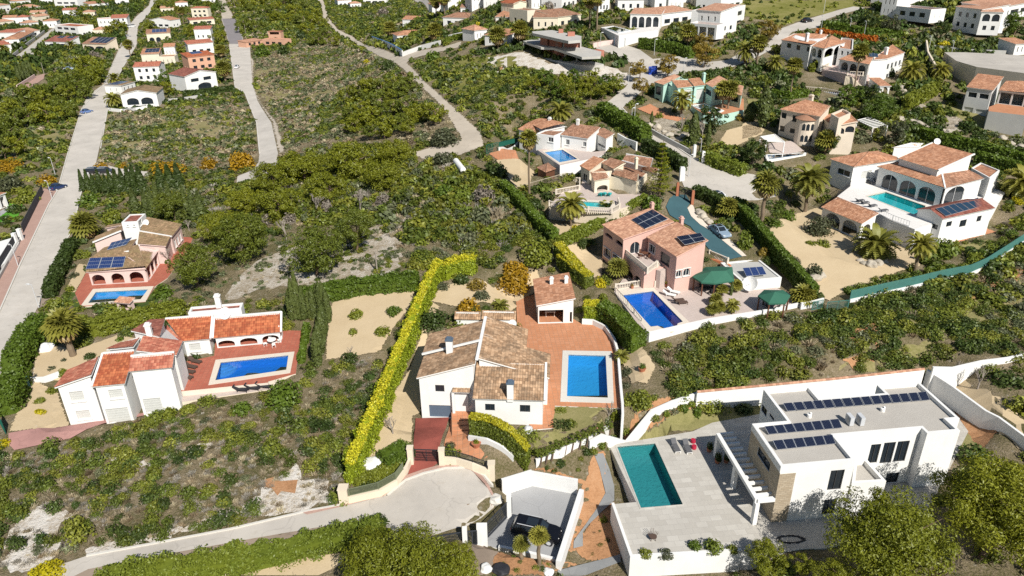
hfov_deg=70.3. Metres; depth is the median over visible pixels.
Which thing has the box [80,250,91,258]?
shrub
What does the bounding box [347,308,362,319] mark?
shrub
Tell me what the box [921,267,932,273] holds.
shrub
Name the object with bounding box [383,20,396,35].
palm tree
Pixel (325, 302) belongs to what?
cypress
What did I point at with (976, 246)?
lawn
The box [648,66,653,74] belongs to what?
waste container
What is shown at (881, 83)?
open garage
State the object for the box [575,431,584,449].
young tree
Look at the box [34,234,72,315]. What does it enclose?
verge
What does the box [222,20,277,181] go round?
road
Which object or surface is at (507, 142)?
fence
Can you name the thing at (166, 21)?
villa
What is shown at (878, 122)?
pergola
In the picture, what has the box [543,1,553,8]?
shrub
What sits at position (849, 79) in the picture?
garden stairs
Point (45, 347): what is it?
boulder
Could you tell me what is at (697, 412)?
shrub
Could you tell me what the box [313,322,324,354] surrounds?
cypress
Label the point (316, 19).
pine tree
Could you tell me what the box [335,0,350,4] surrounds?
villa
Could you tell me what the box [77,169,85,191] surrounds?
conifer
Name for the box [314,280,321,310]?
cypress
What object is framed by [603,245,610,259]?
window
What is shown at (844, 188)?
railing
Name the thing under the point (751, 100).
lawn
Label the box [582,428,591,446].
young tree
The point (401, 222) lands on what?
dry grass
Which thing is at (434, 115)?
pine tree
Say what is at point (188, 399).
retaining wall
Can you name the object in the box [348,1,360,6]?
villa
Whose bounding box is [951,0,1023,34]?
villa
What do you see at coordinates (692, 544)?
shrub
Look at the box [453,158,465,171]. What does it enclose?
gas tank
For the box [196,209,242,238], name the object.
pine tree
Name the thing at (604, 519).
shrub
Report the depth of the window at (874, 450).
72.96 m
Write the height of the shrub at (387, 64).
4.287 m
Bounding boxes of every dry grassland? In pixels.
[24,118,77,153]
[100,110,256,155]
[253,47,395,106]
[287,90,369,136]
[410,54,522,101]
[839,278,1023,371]
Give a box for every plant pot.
[471,439,480,448]
[638,363,645,371]
[707,441,713,452]
[715,452,722,463]
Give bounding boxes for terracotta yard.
[490,147,518,159]
[637,104,684,120]
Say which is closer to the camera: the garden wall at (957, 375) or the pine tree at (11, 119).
the garden wall at (957, 375)
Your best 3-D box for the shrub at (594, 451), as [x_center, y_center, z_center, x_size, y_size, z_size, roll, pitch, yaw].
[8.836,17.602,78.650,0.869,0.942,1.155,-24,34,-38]
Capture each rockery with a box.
[653,118,689,142]
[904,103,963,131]
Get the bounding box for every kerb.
[0,43,121,310]
[38,191,81,304]
[86,504,339,556]
[100,27,137,147]
[229,45,259,152]
[251,58,284,152]
[387,466,492,495]
[622,107,698,159]
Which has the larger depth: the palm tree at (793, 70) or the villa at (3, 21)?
the villa at (3, 21)
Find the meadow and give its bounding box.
[740,0,860,25]
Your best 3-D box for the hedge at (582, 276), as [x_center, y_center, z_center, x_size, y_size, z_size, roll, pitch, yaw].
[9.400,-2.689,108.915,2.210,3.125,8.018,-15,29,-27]
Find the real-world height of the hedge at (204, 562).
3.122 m
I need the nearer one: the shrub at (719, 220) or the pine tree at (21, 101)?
the shrub at (719, 220)
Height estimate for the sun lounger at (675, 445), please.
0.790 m
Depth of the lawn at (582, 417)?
81.82 m
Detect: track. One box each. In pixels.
[218,0,232,18]
[320,0,327,18]
[325,18,483,158]
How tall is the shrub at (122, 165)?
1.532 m
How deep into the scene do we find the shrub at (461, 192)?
131.39 m
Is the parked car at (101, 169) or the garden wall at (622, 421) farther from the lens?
the parked car at (101, 169)
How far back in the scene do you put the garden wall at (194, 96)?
261.33 m
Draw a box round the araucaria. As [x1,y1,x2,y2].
[645,140,673,195]
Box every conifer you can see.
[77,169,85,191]
[83,169,90,190]
[89,174,100,193]
[95,169,102,191]
[102,173,111,194]
[106,168,113,186]
[111,168,124,193]
[117,168,124,191]
[123,166,129,193]
[128,164,140,194]
[128,187,140,211]
[134,164,150,194]
[140,189,151,213]
[146,186,157,216]
[151,181,158,203]
[155,164,162,191]
[159,187,166,215]
[163,163,175,188]
[164,180,171,214]
[172,162,185,189]
[172,188,182,219]
[179,184,188,217]
[186,189,198,221]
[194,190,206,220]
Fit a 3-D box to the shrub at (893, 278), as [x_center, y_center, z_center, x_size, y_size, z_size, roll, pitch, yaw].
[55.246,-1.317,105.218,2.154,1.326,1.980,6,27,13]
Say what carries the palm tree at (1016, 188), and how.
on the ground at (1002, 446)
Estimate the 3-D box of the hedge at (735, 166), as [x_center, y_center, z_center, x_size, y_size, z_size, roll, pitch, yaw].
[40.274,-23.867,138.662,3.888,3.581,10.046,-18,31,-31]
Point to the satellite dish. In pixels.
(750, 283)
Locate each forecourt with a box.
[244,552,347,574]
[467,544,497,574]
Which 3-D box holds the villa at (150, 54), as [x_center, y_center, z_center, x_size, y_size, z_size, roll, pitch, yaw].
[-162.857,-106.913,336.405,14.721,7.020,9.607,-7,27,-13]
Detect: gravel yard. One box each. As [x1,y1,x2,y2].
[742,121,763,137]
[768,140,803,153]
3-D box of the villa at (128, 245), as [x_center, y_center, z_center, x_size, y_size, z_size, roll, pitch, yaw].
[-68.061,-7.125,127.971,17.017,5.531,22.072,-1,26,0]
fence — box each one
[0,227,18,269]
[21,186,43,232]
[428,532,461,543]
[486,142,498,153]
[499,137,517,146]
[517,173,564,186]
[849,234,1023,299]
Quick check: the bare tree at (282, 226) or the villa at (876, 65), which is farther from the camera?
the villa at (876, 65)
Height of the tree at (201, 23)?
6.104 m
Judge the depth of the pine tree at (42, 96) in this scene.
248.26 m
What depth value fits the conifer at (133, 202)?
151.84 m
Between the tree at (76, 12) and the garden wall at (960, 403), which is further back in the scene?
the tree at (76, 12)
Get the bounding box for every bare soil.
[264,477,297,495]
[843,323,885,369]
[965,261,1023,299]
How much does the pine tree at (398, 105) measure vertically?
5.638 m
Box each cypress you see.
[14,65,21,80]
[18,63,24,80]
[21,62,27,78]
[24,61,30,77]
[27,60,33,75]
[285,289,293,319]
[287,278,296,321]
[291,269,300,320]
[297,285,306,320]
[304,290,312,317]
[308,288,316,318]
[310,331,322,364]
[312,283,316,314]
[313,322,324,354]
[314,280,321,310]
[315,311,327,342]
[317,303,328,331]
[318,280,323,303]
[321,289,331,322]
[650,111,653,123]
[688,111,700,144]
[705,123,711,146]
[729,281,733,295]
[744,102,758,121]
[756,84,773,127]
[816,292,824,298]
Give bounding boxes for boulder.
[38,342,54,352]
[362,456,381,470]
[653,123,661,128]
[665,132,673,137]
[696,209,705,214]
[697,213,707,219]
[705,219,713,224]
[809,273,821,281]
[820,271,826,278]
[865,259,877,267]
[874,259,883,265]
[944,129,954,132]
[997,135,1007,139]
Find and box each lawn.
[0,203,21,221]
[63,283,161,308]
[529,406,610,447]
[639,406,760,439]
[747,99,757,103]
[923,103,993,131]
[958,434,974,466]
[959,240,986,253]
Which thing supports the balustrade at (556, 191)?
on the terrace at (588, 192)
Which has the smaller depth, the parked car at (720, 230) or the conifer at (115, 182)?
the parked car at (720, 230)
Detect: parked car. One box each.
[47,183,67,190]
[79,108,92,113]
[85,166,100,173]
[96,166,115,173]
[510,513,562,546]
[708,224,731,237]
[801,17,813,22]
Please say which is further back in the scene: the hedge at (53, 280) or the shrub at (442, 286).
the hedge at (53, 280)
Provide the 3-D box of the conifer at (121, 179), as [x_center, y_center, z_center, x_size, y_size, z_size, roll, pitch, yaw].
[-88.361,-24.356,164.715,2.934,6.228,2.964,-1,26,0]
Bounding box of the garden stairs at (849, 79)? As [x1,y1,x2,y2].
[844,76,864,88]
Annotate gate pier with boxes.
[462,526,467,543]
[476,523,487,546]
[506,493,511,517]
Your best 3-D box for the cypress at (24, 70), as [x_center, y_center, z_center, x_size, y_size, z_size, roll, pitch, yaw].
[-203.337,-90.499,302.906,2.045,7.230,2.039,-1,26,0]
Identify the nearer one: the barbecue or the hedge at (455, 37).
the barbecue
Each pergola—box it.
[759,134,784,152]
[856,117,887,137]
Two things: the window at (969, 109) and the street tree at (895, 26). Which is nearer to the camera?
the window at (969, 109)
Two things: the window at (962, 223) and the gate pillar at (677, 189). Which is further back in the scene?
the gate pillar at (677, 189)
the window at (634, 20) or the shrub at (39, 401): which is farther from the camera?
the window at (634, 20)
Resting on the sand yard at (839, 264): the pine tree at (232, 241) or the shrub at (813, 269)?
the shrub at (813, 269)
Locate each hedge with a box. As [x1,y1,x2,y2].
[0,311,50,372]
[0,366,32,416]
[30,46,65,52]
[39,236,78,298]
[76,299,188,337]
[92,538,261,575]
[181,85,234,95]
[218,512,391,575]
[296,321,310,363]
[301,269,419,302]
[341,257,444,485]
[353,460,404,486]
[375,438,415,466]
[441,252,477,280]
[442,24,488,44]
[468,411,530,470]
[499,179,559,242]
[553,241,584,273]
[555,193,647,245]
[556,254,594,289]
[582,299,599,319]
[594,101,652,142]
[595,299,648,352]
[637,37,694,58]
[640,138,688,171]
[691,184,725,207]
[699,149,747,176]
[734,198,820,299]
[771,88,809,99]
[807,52,837,71]
[815,28,878,41]
[819,20,902,38]
[900,81,940,110]
[916,125,1023,162]
[973,150,1023,173]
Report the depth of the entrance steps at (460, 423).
82.70 m
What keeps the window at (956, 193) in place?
in the villa at (946, 183)
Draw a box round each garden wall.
[0,238,20,278]
[13,30,44,54]
[16,74,35,86]
[30,371,58,382]
[108,106,146,111]
[168,94,201,100]
[348,459,410,503]
[372,36,402,55]
[402,40,440,56]
[445,456,488,477]
[468,435,513,460]
[498,545,554,561]
[499,142,517,150]
[501,470,531,494]
[532,471,577,493]
[535,425,608,467]
[556,489,583,570]
[582,319,623,403]
[588,392,695,449]
[593,40,613,46]
[610,502,741,575]
[617,133,637,150]
[620,403,623,438]
[646,302,799,341]
[651,129,690,154]
[695,368,924,407]
[800,298,823,309]
[849,241,1023,302]
[922,369,1023,449]
[926,353,1022,390]
[929,44,1005,53]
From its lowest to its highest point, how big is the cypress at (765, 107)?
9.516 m
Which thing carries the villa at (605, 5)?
on the ground at (1002, 446)
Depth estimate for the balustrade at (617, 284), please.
106.44 m
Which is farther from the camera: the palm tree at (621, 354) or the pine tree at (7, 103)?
the pine tree at (7, 103)
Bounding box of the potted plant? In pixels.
[724,453,729,463]
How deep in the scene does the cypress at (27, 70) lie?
303.88 m
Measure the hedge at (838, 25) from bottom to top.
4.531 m
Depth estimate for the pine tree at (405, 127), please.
166.72 m
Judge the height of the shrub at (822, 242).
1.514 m
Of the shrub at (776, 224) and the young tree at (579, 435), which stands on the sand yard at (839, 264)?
the shrub at (776, 224)
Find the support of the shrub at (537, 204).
on the ground at (1002, 446)
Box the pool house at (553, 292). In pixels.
[533,272,575,323]
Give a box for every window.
[70,391,85,402]
[76,410,92,420]
[109,389,124,399]
[127,98,138,104]
[141,97,153,103]
[189,343,201,352]
[198,82,210,88]
[435,385,443,390]
[485,404,494,409]
[520,405,529,411]
[583,173,586,182]
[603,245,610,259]
[630,242,638,253]
[632,17,636,26]
[639,17,643,27]
[646,17,650,26]
[648,242,655,254]
[653,17,658,26]
[656,86,660,94]
[661,252,669,266]
[675,269,682,277]
[682,267,690,276]
[696,89,702,99]
[758,448,769,469]
[821,499,834,513]
[827,470,843,489]
[836,168,849,177]
[845,126,853,131]
[860,170,870,179]
[868,444,880,462]
[879,442,895,462]
[881,175,897,191]
[886,472,898,482]
[893,441,908,461]
[899,181,915,197]
[917,187,934,204]
[943,186,963,202]
[959,219,965,226]
[964,107,972,111]
[968,92,976,97]
[979,93,988,98]
[982,14,989,20]
[991,14,999,21]
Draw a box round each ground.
[0,0,1023,575]
[2,506,72,572]
[75,521,398,575]
[85,508,244,553]
[99,457,149,466]
[196,442,211,450]
[225,224,403,299]
[242,463,338,516]
[487,52,631,92]
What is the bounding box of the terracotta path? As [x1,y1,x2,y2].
[958,228,995,241]
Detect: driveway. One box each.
[8,413,143,449]
[408,417,448,473]
[666,195,741,258]
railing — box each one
[348,462,403,495]
[445,450,486,468]
[615,287,641,319]
[837,181,850,195]
[879,209,909,226]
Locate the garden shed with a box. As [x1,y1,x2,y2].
[537,162,555,178]
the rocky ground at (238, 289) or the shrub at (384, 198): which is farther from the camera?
the shrub at (384, 198)
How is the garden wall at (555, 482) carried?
on the ground at (1002, 446)
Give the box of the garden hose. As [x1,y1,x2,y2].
[776,535,805,543]
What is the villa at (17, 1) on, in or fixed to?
on the ground at (1002, 446)
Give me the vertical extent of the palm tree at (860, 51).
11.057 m
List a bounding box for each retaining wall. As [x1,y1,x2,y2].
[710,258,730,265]
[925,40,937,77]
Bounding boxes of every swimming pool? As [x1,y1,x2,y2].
[82,286,153,305]
[208,351,294,384]
[542,148,579,163]
[560,199,615,209]
[560,350,613,402]
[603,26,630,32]
[615,442,683,508]
[616,288,689,332]
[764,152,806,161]
[866,191,926,214]
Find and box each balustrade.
[549,197,620,213]
[555,177,579,194]
[615,280,640,289]
[625,249,657,273]
[690,103,723,112]
[708,250,728,263]
[806,86,847,93]
[822,62,863,75]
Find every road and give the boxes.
[0,0,153,360]
[16,27,54,55]
[27,469,493,575]
[222,19,242,43]
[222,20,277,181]
[415,0,428,9]
[594,6,862,199]
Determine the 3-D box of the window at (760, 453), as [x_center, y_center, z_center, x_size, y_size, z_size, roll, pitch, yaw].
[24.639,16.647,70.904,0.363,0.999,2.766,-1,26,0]
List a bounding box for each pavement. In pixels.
[0,189,55,305]
[303,465,492,513]
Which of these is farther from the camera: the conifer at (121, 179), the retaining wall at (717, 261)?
the conifer at (121, 179)
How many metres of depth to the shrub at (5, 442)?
82.49 m
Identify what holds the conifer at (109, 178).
on the ground at (1002, 446)
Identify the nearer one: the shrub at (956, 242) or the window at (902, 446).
the window at (902, 446)
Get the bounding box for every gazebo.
[692,266,733,295]
[757,290,789,317]
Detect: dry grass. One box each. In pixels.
[0,357,381,571]
[192,157,535,254]
[658,272,1023,393]
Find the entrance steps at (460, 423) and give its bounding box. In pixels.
[451,410,474,435]
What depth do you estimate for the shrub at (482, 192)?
130.63 m
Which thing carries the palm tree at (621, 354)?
on the ground at (1002, 446)
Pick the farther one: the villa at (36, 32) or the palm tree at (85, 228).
the villa at (36, 32)
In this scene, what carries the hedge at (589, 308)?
on the ground at (1002, 446)
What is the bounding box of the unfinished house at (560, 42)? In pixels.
[523,29,603,70]
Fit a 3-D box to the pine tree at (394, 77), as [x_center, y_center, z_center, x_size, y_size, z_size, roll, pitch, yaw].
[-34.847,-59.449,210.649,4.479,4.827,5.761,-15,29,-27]
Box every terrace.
[0,238,19,268]
[75,237,192,307]
[181,330,300,395]
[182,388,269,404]
[516,295,620,429]
[537,147,607,176]
[549,181,640,222]
[601,26,659,47]
[610,401,967,569]
[614,277,797,328]
[691,99,743,124]
[837,181,1004,248]
[943,52,1023,92]
[984,104,1023,135]
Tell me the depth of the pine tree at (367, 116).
180.77 m
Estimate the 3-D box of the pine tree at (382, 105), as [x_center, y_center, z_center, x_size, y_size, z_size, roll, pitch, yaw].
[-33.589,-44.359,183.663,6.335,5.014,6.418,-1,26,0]
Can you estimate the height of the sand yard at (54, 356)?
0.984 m
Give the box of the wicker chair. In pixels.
[648,529,657,540]
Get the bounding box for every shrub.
[0,157,23,173]
[0,175,25,191]
[0,437,10,448]
[15,188,40,204]
[28,558,66,575]
[32,396,45,404]
[34,408,46,414]
[35,173,56,186]
[42,297,62,309]
[45,387,57,394]
[58,368,66,376]
[60,537,75,551]
[64,284,74,291]
[68,272,79,278]
[74,191,101,207]
[78,339,89,346]
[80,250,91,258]
[83,352,95,360]
[89,51,99,56]
[93,162,107,166]
[99,207,121,225]
[103,305,125,315]
[115,335,123,341]
[118,161,128,168]
[147,160,186,174]
[151,283,174,300]
[160,407,177,421]
[199,156,217,168]
[228,150,255,171]
[229,401,251,416]
[253,46,271,55]
[261,213,272,225]
[264,378,302,411]
[277,45,289,54]
[282,213,296,225]
[296,29,305,37]
[320,199,331,211]
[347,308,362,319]
[349,328,357,336]
[351,191,360,201]
[372,512,389,530]
[374,325,390,337]
[375,193,388,204]
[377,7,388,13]
[380,59,395,70]
[386,305,401,317]
[418,307,451,332]
[426,50,439,62]
[430,128,460,147]
[432,152,453,165]
[434,184,455,196]
[437,281,449,291]
[442,169,451,176]
[445,441,455,450]
[453,184,471,201]
[453,273,469,285]
[457,297,480,310]
[466,278,486,291]
[473,183,495,202]
[473,289,490,300]
[484,160,508,177]
[495,265,531,295]
[503,260,530,281]
[513,174,520,181]
[519,237,552,268]
[529,198,542,209]
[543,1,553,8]
[555,458,565,468]
[577,238,586,249]
[583,447,592,455]
[590,446,597,455]
[594,275,606,287]
[598,442,605,449]
[599,293,607,301]
[599,514,608,522]
[610,408,619,421]
[621,366,632,376]
[622,381,630,388]
[623,388,652,411]
[623,427,630,435]
[639,547,651,559]
[642,195,661,210]
[651,415,659,421]
[655,112,663,117]
[659,548,673,560]
[663,410,670,417]
[680,404,689,413]
[687,539,701,551]
[689,399,694,406]
[693,406,701,418]
[703,537,723,555]
[715,217,727,223]
[726,543,737,554]
[734,402,753,415]
[736,114,744,121]
[736,233,753,250]
[758,247,769,256]
[770,218,783,228]
[781,210,796,220]
[803,215,837,236]
[805,240,815,245]
[806,263,822,275]
[816,238,830,247]
[842,286,855,295]
[852,282,866,288]
[865,281,877,286]
[870,275,878,281]
[875,278,887,283]
[881,273,890,281]
[888,273,899,281]
[889,67,895,76]
[900,272,911,279]
[906,263,913,271]
[910,269,922,276]
[911,105,922,114]
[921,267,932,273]
[930,238,957,260]
[933,104,945,115]
[935,265,945,270]
[937,41,949,45]
[946,264,957,268]
[953,239,959,246]
[956,262,968,266]
[961,123,974,131]
[966,256,980,263]
[969,132,991,141]
[978,250,988,255]
[985,243,999,251]
[995,236,1009,244]
[1004,230,1018,238]
[1011,196,1023,204]
[1013,221,1023,230]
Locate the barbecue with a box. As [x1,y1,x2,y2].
[524,425,532,433]
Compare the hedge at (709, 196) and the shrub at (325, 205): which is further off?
the shrub at (325, 205)
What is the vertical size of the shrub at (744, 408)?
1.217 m
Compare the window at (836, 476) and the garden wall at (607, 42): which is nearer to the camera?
the window at (836, 476)
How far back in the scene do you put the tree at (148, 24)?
446.36 m
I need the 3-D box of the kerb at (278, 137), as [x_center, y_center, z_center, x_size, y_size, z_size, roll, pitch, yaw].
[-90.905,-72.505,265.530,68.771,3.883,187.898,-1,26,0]
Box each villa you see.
[0,3,10,11]
[0,19,13,24]
[0,29,24,52]
[0,192,8,208]
[2,15,18,23]
[2,27,39,35]
[2,30,34,43]
[9,0,30,3]
[15,15,31,22]
[17,4,39,8]
[19,20,38,25]
[29,10,47,13]
[30,13,49,20]
[42,18,60,27]
[44,36,79,45]
[54,0,85,7]
[54,23,93,34]
[54,293,282,424]
[62,8,79,15]
[81,37,118,50]
[83,0,107,6]
[83,10,96,15]
[86,214,183,284]
[92,27,106,33]
[97,14,130,26]
[103,81,164,107]
[115,0,128,3]
[132,61,166,80]
[140,48,178,63]
[146,28,171,41]
[150,16,180,27]
[160,6,173,11]
[163,43,177,53]
[168,67,217,90]
[175,0,187,6]
[180,50,215,68]
[184,25,213,52]
[187,6,214,23]
[238,31,291,47]
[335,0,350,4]
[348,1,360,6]
[363,0,387,2]
[392,15,420,41]
[416,310,550,424]
[428,1,440,12]
[441,0,460,11]
[442,4,470,25]
[461,24,487,40]
[465,0,483,11]
[483,0,496,7]
[484,11,514,45]
[501,0,527,11]
[509,7,581,28]
[518,117,613,153]
[527,0,540,8]
[541,0,576,8]
[580,153,659,194]
[593,0,609,11]
[602,201,707,290]
[615,0,643,10]
[630,0,691,28]
[654,72,743,108]
[667,0,683,6]
[690,3,745,39]
[696,0,742,6]
[713,382,959,524]
[778,94,857,154]
[780,30,853,71]
[821,138,999,244]
[822,44,904,85]
[871,0,945,22]
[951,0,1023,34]
[962,73,1023,115]
[997,37,1023,54]
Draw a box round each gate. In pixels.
[413,449,438,462]
[467,530,477,544]
[487,497,511,536]
[679,186,691,202]
[811,300,823,309]
[826,300,849,310]
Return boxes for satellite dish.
[742,276,757,292]
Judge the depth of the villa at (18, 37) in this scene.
411.65 m
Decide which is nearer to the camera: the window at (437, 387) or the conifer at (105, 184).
the window at (437, 387)
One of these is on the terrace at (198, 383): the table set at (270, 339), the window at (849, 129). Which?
the table set at (270, 339)
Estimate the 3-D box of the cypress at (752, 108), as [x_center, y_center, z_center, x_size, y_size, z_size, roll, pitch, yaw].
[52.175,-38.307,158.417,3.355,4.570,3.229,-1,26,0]
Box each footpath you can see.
[26,74,44,87]
[558,554,620,575]
[573,453,613,547]
[688,205,745,255]
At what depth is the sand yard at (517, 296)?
110.22 m
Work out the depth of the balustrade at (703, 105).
164.30 m
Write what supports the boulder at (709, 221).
on the ground at (1002, 446)
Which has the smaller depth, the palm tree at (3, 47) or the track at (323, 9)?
the palm tree at (3, 47)
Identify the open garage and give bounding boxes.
[868,78,891,93]
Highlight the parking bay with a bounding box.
[488,486,577,561]
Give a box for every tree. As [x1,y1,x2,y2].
[0,44,8,51]
[0,97,19,116]
[0,107,26,125]
[0,121,20,140]
[0,139,15,158]
[3,136,28,155]
[10,94,30,106]
[12,82,46,101]
[15,107,41,123]
[26,101,64,122]
[29,90,55,104]
[39,305,83,356]
[43,77,67,95]
[47,11,56,17]
[49,96,65,110]
[53,70,87,88]
[53,85,75,99]
[58,101,78,116]
[64,41,77,49]
[66,210,103,238]
[68,8,83,17]
[68,79,94,98]
[70,54,105,71]
[73,65,103,84]
[81,4,91,9]
[81,17,90,22]
[89,63,108,76]
[95,0,113,5]
[102,25,112,32]
[103,92,121,106]
[105,73,122,83]
[109,19,127,30]
[121,39,133,55]
[129,2,143,10]
[139,19,156,31]
[150,190,187,220]
[153,0,169,7]
[153,69,171,81]
[154,77,166,85]
[160,81,175,92]
[160,249,169,261]
[161,36,172,45]
[164,240,218,287]
[175,43,182,51]
[176,7,185,22]
[183,25,194,35]
[187,0,200,4]
[195,21,207,25]
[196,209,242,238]
[202,0,211,6]
[208,30,226,42]
[208,211,268,264]
[209,1,226,12]
[213,44,227,57]
[213,59,231,80]
[224,186,262,212]
[228,0,245,6]
[233,18,253,31]
[244,2,253,10]
[247,0,265,5]
[247,185,303,221]
[249,161,294,190]
[255,21,268,28]
[257,4,273,15]
[265,10,282,20]
[270,1,281,9]
[274,149,324,184]
[275,0,294,5]
[277,220,286,238]
[279,225,346,275]
[280,13,293,20]
[285,3,303,13]
[292,13,308,24]
[297,23,314,33]
[300,0,309,7]
[300,6,322,17]
[303,171,350,201]
[306,14,328,26]
[307,31,327,44]
[311,193,323,208]
[318,26,334,37]
[320,140,380,179]
[327,35,340,45]
[327,206,376,249]
[337,84,359,104]
[338,520,454,575]
[339,113,363,132]
[341,106,357,122]
[345,97,371,113]
[350,85,367,98]
[351,105,379,126]
[357,77,385,93]
[357,188,362,209]
[358,123,376,140]
[360,89,386,106]
[361,159,401,190]
[367,103,391,120]
[367,115,396,137]
[369,78,391,92]
[376,138,412,163]
[380,88,396,101]
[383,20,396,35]
[383,415,395,433]
[384,74,397,87]
[384,99,402,113]
[386,112,409,132]
[387,91,417,112]
[389,77,409,95]
[396,71,423,90]
[398,118,415,133]
[402,103,423,121]
[420,102,448,123]
[425,22,442,39]
[429,0,439,16]
[433,540,478,575]
[437,0,450,14]
[487,24,507,47]
[491,298,509,310]
[509,19,529,41]
[512,534,531,559]
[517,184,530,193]
[518,128,540,193]
[526,75,542,93]
[528,525,550,564]
[532,67,553,85]
[535,448,544,466]
[540,446,549,463]
[546,441,556,461]
[547,101,573,121]
[551,71,574,89]
[551,80,565,97]
[553,439,562,453]
[555,191,586,226]
[560,438,569,455]
[561,83,587,103]
[566,68,584,87]
[567,434,576,452]
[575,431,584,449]
[576,76,592,87]
[582,0,594,26]
[582,83,598,100]
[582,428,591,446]
[583,67,600,86]
[588,426,599,436]
[590,0,604,29]
[594,82,608,100]
[596,422,607,433]
[598,73,616,93]
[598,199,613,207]
[604,401,618,418]
[605,419,613,435]
[606,73,624,92]
[606,257,628,279]
[614,349,629,364]
[630,59,647,79]
[631,77,653,95]
[654,54,679,76]
[670,89,695,115]
[678,22,698,45]
[678,113,687,128]
[691,43,719,67]
[692,32,713,49]
[699,106,729,133]
[706,302,720,315]
[709,292,722,302]
[713,79,734,107]
[715,196,738,216]
[715,284,728,295]
[716,300,727,313]
[720,79,740,108]
[725,298,740,313]
[730,279,742,291]
[734,41,756,65]
[737,137,769,164]
[744,537,789,575]
[748,34,769,64]
[748,168,782,221]
[759,19,782,40]
[765,54,785,70]
[784,57,803,91]
[788,552,818,575]
[789,162,831,211]
[789,283,817,306]
[811,556,857,575]
[814,128,839,154]
[817,130,840,153]
[821,484,962,575]
[835,83,865,106]
[848,43,872,86]
[851,222,902,260]
[855,9,880,26]
[858,93,898,121]
[860,84,880,99]
[876,120,909,144]
[880,14,907,30]
[898,60,927,80]
[903,231,938,272]
[924,448,1023,567]
[929,61,952,79]
[932,20,952,37]
[974,365,991,388]
[998,163,1023,200]
[1004,11,1023,34]
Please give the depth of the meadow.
247.34 m
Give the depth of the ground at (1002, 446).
99.20 m
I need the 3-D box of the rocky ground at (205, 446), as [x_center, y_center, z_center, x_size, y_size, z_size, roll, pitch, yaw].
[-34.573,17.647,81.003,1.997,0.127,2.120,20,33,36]
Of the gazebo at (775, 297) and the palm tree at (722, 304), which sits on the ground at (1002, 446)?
the palm tree at (722, 304)
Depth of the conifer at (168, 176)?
162.62 m
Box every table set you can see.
[263,335,280,347]
[638,249,650,257]
[699,283,713,293]
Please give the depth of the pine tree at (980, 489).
61.85 m
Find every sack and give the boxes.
[480,562,492,573]
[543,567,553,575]
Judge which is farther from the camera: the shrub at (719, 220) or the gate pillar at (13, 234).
the gate pillar at (13, 234)
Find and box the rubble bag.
[490,493,501,505]
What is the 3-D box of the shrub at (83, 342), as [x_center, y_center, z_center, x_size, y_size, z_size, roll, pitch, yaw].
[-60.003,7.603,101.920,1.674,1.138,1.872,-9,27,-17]
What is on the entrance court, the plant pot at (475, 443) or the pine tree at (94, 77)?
the plant pot at (475, 443)
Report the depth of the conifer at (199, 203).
142.49 m
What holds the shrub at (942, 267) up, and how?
on the ground at (1002, 446)
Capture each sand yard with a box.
[10,382,68,430]
[32,335,133,379]
[68,264,86,291]
[325,291,413,359]
[367,303,439,457]
[432,280,516,310]
[492,269,539,300]
[497,158,533,188]
[553,224,583,234]
[567,243,602,276]
[622,347,654,383]
[720,122,761,144]
[770,207,919,299]
[956,380,1023,450]
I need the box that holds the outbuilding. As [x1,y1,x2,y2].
[720,260,781,290]
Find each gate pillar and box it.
[11,232,17,241]
[15,228,23,239]
[337,483,348,503]
[406,445,413,464]
[438,447,444,465]
[487,460,494,481]
[675,182,679,195]
[679,166,685,180]
[690,190,694,204]
[692,144,696,156]
[701,151,705,162]
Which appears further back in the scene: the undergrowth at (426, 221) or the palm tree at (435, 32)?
the palm tree at (435, 32)
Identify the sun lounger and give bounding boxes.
[186,361,197,369]
[187,355,202,364]
[232,384,248,392]
[244,383,259,389]
[255,381,269,387]
[663,289,675,297]
[667,286,679,294]
[670,437,680,453]
[674,299,687,304]
[682,438,692,453]
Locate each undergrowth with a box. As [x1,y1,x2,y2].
[0,0,149,98]
[0,0,1023,506]
[0,53,112,163]
[0,352,383,554]
[98,105,257,174]
[148,141,556,270]
[151,0,429,55]
[170,229,405,306]
[225,348,1023,575]
[250,28,459,156]
[413,56,623,134]
[477,0,1023,180]
[489,442,609,575]
[650,242,1023,401]
[741,0,866,30]
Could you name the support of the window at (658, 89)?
in the villa at (666, 87)
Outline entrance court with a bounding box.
[444,418,487,458]
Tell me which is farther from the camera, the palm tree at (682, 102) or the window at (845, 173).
the palm tree at (682, 102)
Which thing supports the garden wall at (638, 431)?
on the ground at (1002, 446)
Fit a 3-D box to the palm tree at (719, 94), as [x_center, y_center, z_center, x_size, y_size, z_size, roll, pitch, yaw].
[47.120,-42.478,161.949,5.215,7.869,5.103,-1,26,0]
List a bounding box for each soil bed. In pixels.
[492,552,576,575]
[533,451,605,551]
[576,502,621,560]
[588,396,694,439]
[952,409,996,447]
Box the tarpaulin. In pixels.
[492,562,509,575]
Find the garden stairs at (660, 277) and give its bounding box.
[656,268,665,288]
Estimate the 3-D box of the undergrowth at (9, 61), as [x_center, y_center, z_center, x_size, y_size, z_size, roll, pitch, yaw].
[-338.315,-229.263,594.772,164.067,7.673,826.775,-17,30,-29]
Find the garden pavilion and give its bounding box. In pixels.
[113,296,134,309]
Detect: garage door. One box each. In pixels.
[106,407,130,422]
[143,398,162,412]
[429,405,450,416]
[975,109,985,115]
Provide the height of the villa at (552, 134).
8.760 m

